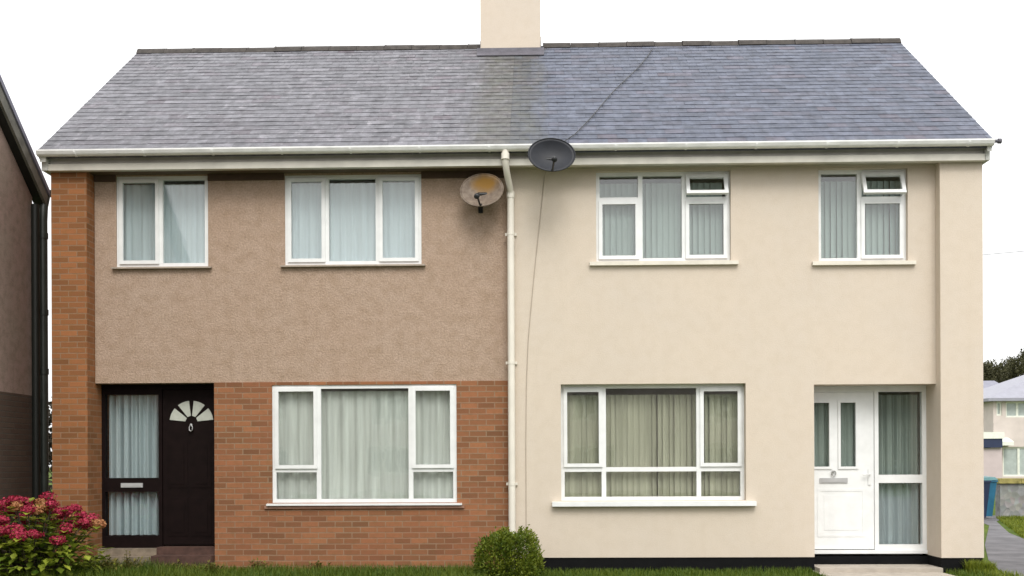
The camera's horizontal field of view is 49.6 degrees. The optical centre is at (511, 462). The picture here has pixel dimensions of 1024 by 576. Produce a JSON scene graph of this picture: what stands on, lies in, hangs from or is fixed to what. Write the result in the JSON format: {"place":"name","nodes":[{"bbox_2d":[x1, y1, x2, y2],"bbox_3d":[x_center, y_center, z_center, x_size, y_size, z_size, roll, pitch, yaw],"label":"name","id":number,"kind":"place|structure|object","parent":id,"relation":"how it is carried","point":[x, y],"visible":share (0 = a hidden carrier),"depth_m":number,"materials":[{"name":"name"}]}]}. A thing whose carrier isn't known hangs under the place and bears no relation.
{"place":"outdoors","nodes":[
{"label":"outdoors","id":0,"kind":"place"},
{"bbox_2d":[0,0,1023,467],"label":"sky","id":1,"kind":"structure","parent":0,"point":[55,55],"materials":[{"name":"white"}]},
{"bbox_2d":[49,468,1023,575],"bbox_3d":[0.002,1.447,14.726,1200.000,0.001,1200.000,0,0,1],"label":"ground","id":2,"kind":"structure","parent":0,"point":[1004,526],"depth_m":22.54,"materials":[{"name":"green plant"}]},
{"bbox_2d":[0,75,50,570],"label":"neighbour house","id":3,"kind":"structure","parent":2,"relation":"on","point":[24,428],"depth_m":15.46,"materials":[{"name":"brick"}]},
{"bbox_2d":[48,397,51,519],"bbox_3d":[-12.653,-0.092,29.049,6.307,3.600,1.596,0,0,1],"label":"hedge","id":4,"kind":"object","parent":2,"relation":"on","point":[50,436],"visible":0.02,"depth_m":28.77,"materials":[{"name":"green plant"}]},
{"bbox_2d":[0,491,113,575],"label":"hydrangea","id":5,"kind":"object","parent":2,"relation":"on","point":[15,544],"visible":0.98,"depth_m":13.31,"materials":[{"name":"green plant"}]},
{"bbox_2d":[78,556,116,569],"bbox_3d":[-5.226,1.324,14.072,0.539,0.297,0.368,0,0,10],"label":"weed","id":6,"kind":"object","parent":2,"relation":"on","point":[99,562],"visible":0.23,"depth_m":14.04,"materials":[{"name":"green plant"}]},
{"bbox_2d":[91,554,124,573],"bbox_3d":[-5.019,1.304,13.800,0.494,0.335,0.312,0,0,1],"label":"weed","id":7,"kind":"object","parent":2,"relation":"on","point":[106,561],"visible":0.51,"depth_m":13.80,"materials":[{"name":"green plant"}]},
{"bbox_2d":[105,550,149,570],"bbox_3d":[-4.994,1.300,14.278,0.649,0.343,0.428,0,0,1],"label":"weed","id":8,"kind":"object","parent":2,"relation":"on","point":[128,562],"visible":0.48,"depth_m":14.25,"materials":[{"name":"green plant"}]},
{"bbox_2d":[153,558,201,570],"bbox_3d":[-4.295,1.353,14.320,0.671,0.230,0.377,0,0,8],"label":"weed","id":9,"kind":"object","parent":2,"relation":"on","point":[179,565],"visible":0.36,"depth_m":14.32,"materials":[{"name":"green plant"}]},
{"bbox_2d":[195,560,223,574],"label":"weed","id":10,"kind":"object","parent":2,"relation":"on","point":[211,563],"visible":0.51,"depth_m":14.21,"materials":[{"name":"green plant"}]},
{"bbox_2d":[248,558,267,567],"bbox_3d":[-3.372,1.355,14.649,0.251,0.215,0.228,0,0,-38],"label":"weed","id":11,"kind":"object","parent":2,"relation":"on","point":[258,563],"visible":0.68,"depth_m":14.63,"materials":[{"name":"green plant"}]},
{"bbox_2d":[36,44,514,570],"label":"pebbledash house","id":12,"kind":"structure","parent":2,"relation":"on","point":[280,304],"depth_m":14.87,"materials":[{"name":"orange brick"}]},
{"bbox_2d":[111,176,211,268],"bbox_3d":[-4.699,-3.230,14.931,1.342,1.249,0.194,0,0,1],"label":"window","id":13,"kind":"structure","parent":12,"relation":"in","point":[160,225],"depth_m":15.00,"materials":[{"name":"white plastic"}]},
{"bbox_2d":[163,389,214,544],"bbox_3d":[-4.405,0.055,15.135,0.724,2.122,0.096,0,0,1],"label":"door","id":14,"kind":"structure","parent":12,"relation":"in","point":[188,414],"depth_m":15.13,"materials":[{"name":"black wood"}]},
{"bbox_2d":[280,174,424,267],"bbox_3d":[-2.126,-3.239,14.866,1.934,1.234,0.193,0,0,1],"label":"window","id":15,"kind":"structure","parent":12,"relation":"in","point":[377,224],"depth_m":14.93,"materials":[{"name":"white plastic"}]},
{"bbox_2d":[266,384,461,505],"bbox_3d":[-1.972,-0.241,14.858,2.613,1.612,0.224,0,0,1],"label":"window","id":16,"kind":"structure","parent":12,"relation":"in","point":[331,448],"depth_m":14.93,"materials":[{"name":"white plastic"}]},
{"bbox_2d":[460,173,503,212],"bbox_3d":[-0.434,-3.563,14.456,0.488,0.472,0.528,0,0,-39],"label":"satellite dish","id":17,"kind":"object","parent":12,"relation":"attached to","point":[480,190],"visible":1,"depth_m":14.53,"materials":[{"name":"beige metal"}]},
{"bbox_2d":[308,560,329,568],"bbox_3d":[-2.567,1.374,14.692,0.278,0.171,0.231,0,0,-39],"label":"weed","id":18,"kind":"object","parent":2,"relation":"on","point":[317,563],"visible":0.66,"depth_m":14.65,"materials":[{"name":"green plant"}]},
{"bbox_2d":[470,524,544,575],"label":"round bush","id":19,"kind":"object","parent":2,"relation":"on","point":[506,544],"visible":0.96,"depth_m":13.75,"materials":[{"name":"green plant"}]},
{"bbox_2d":[0,555,1017,575],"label":"front grass","id":20,"kind":"structure","parent":2,"relation":"on","point":[341,570],"depth_m":13.99,"materials":[{"name":"green plant"}]},
{"bbox_2d":[477,0,1001,571],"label":"rendered house","id":21,"kind":"structure","parent":2,"relation":"on","point":[753,332],"depth_m":14.67,"materials":[{"name":"paint"}]},
{"bbox_2d":[526,138,575,526],"bbox_3d":[0.411,-1.454,14.221,0.542,5.378,1.053,0,0,-32],"label":"satellite dish","id":22,"kind":"object","parent":21,"relation":"attached to","point":[551,154],"visible":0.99,"depth_m":14.11,"materials":[{"name":"grey metal"}]},
{"bbox_2d":[552,384,756,506],"bbox_3d":[1.869,-0.239,14.744,2.677,1.615,0.371,0,0,1],"label":"window","id":23,"kind":"structure","parent":21,"relation":"in","point":[609,442],"depth_m":14.89,"materials":[{"name":"white plastic"}]},
{"bbox_2d":[590,171,738,265],"bbox_3d":[2.001,-3.236,14.714,1.953,1.253,0.289,0,0,1],"label":"window","id":24,"kind":"structure","parent":21,"relation":"in","point":[665,231],"depth_m":14.82,"materials":[{"name":"white plastic"}]},
{"bbox_2d":[814,392,873,548],"bbox_3d":[4.462,0.104,14.997,0.849,2.117,0.174,0,0,1],"label":"door","id":25,"kind":"structure","parent":21,"relation":"in","point":[843,421],"depth_m":14.97,"materials":[{"name":"white plastic"}]},
{"bbox_2d":[812,169,915,265],"bbox_3d":[4.619,-3.236,14.644,1.344,1.275,0.297,0,0,1],"label":"window","id":26,"kind":"structure","parent":21,"relation":"in","point":[869,230],"depth_m":14.76,"materials":[{"name":"white plastic"}]},
{"bbox_2d":[983,362,1000,382],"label":"broadleaf tree","id":27,"kind":"object","parent":2,"relation":"on","point":[986,370],"visible":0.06,"depth_m":103.43,"materials":[{"name":"green plant"}]},
{"bbox_2d":[961,515,1023,575],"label":"side grass","id":28,"kind":"structure","parent":2,"relation":"on","point":[1015,523],"depth_m":14.28,"materials":[{"name":"green plant"}]},
{"bbox_2d":[984,432,1003,477],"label":"outbuilding","id":29,"kind":"structure","parent":2,"relation":"on","point":[993,444],"depth_m":56.12,"materials":[{"name":"white paint"}]},
{"bbox_2d":[984,359,1007,381],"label":"broadleaf tree","id":30,"kind":"object","parent":2,"relation":"on","point":[996,373],"visible":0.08,"depth_m":107.98,"materials":[{"name":"green plant"}]},
{"bbox_2d":[997,356,1015,379],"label":"broadleaf tree","id":31,"kind":"object","parent":2,"relation":"on","point":[1004,367],"visible":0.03,"depth_m":113.09,"materials":[{"name":"green plant"}]},
{"bbox_2d":[995,478,1023,516],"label":"garden wall","id":32,"kind":"structure","parent":2,"relation":"on","point":[1009,496],"depth_m":28.21,"materials":[{"name":"stone"}]},
{"bbox_2d":[998,349,1023,382],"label":"broadleaf tree","id":33,"kind":"object","parent":2,"relation":"on","point":[1012,364],"visible":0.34,"depth_m":101.16,"materials":[{"name":"green plant"}]},
{"bbox_2d":[814,570,953,575],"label":"paving","id":34,"kind":"structure","parent":0,"point":[885,574],"depth_m":14.09,"materials":[{"name":"beige concrete"}]},
{"bbox_2d":[814,564,942,571],"bbox_3d":[4.780,1.388,14.606,1.580,0.055,0.560,0,0,1],"label":"paved step","id":35,"kind":"object","parent":34,"relation":"on","point":[874,568],"visible":0.86,"depth_m":14.40,"materials":[{"name":"beige concrete"}]},
{"bbox_2d":[983,381,997,388],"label":"house","id":36,"kind":"structure","parent":0,"point":[987,383],"depth_m":74.63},
{"bbox_2d":[983,375,1023,477],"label":"house","id":37,"kind":"structure","parent":0,"point":[1003,406],"depth_m":60.15,"materials":[{"name":"beige paint"}]},
{"bbox_2d":[996,402,1001,415],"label":"window","id":38,"kind":"structure","parent":37,"relation":"in","point":[999,410],"depth_m":60.15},
{"bbox_2d":[1003,447,1023,475],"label":"window","id":39,"kind":"structure","parent":37,"relation":"in","point":[1013,457],"depth_m":60.18,"materials":[{"name":"white glass"}]},
{"bbox_2d":[1006,402,1023,416],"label":"window","id":40,"kind":"structure","parent":37,"relation":"in","point":[1013,409],"depth_m":60.18,"materials":[{"name":"white glass"}]},
{"bbox_2d":[984,515,1023,575],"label":"path","id":41,"kind":"structure","parent":0,"point":[1004,548],"depth_m":18.32,"materials":[{"name":"grey concrete"}]},
{"bbox_2d":[984,477,990,517],"bbox_3d":[11.351,0.862,27.348,0.600,1.070,0.748,0,0,-7],"label":"wheelie bin","id":42,"kind":"object","parent":41,"relation":"on","point":[986,488],"visible":0.02,"depth_m":27.06,"materials":[{"name":"blue paint"}]},
{"bbox_2d":[984,476,997,515],"bbox_3d":[11.755,0.860,27.938,0.600,1.070,0.748,0,0,-11],"label":"wheelie bin","id":43,"kind":"object","parent":41,"relation":"on","point":[992,490],"visible":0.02,"depth_m":27.67,"materials":[{"name":"plastic"}]}
]}

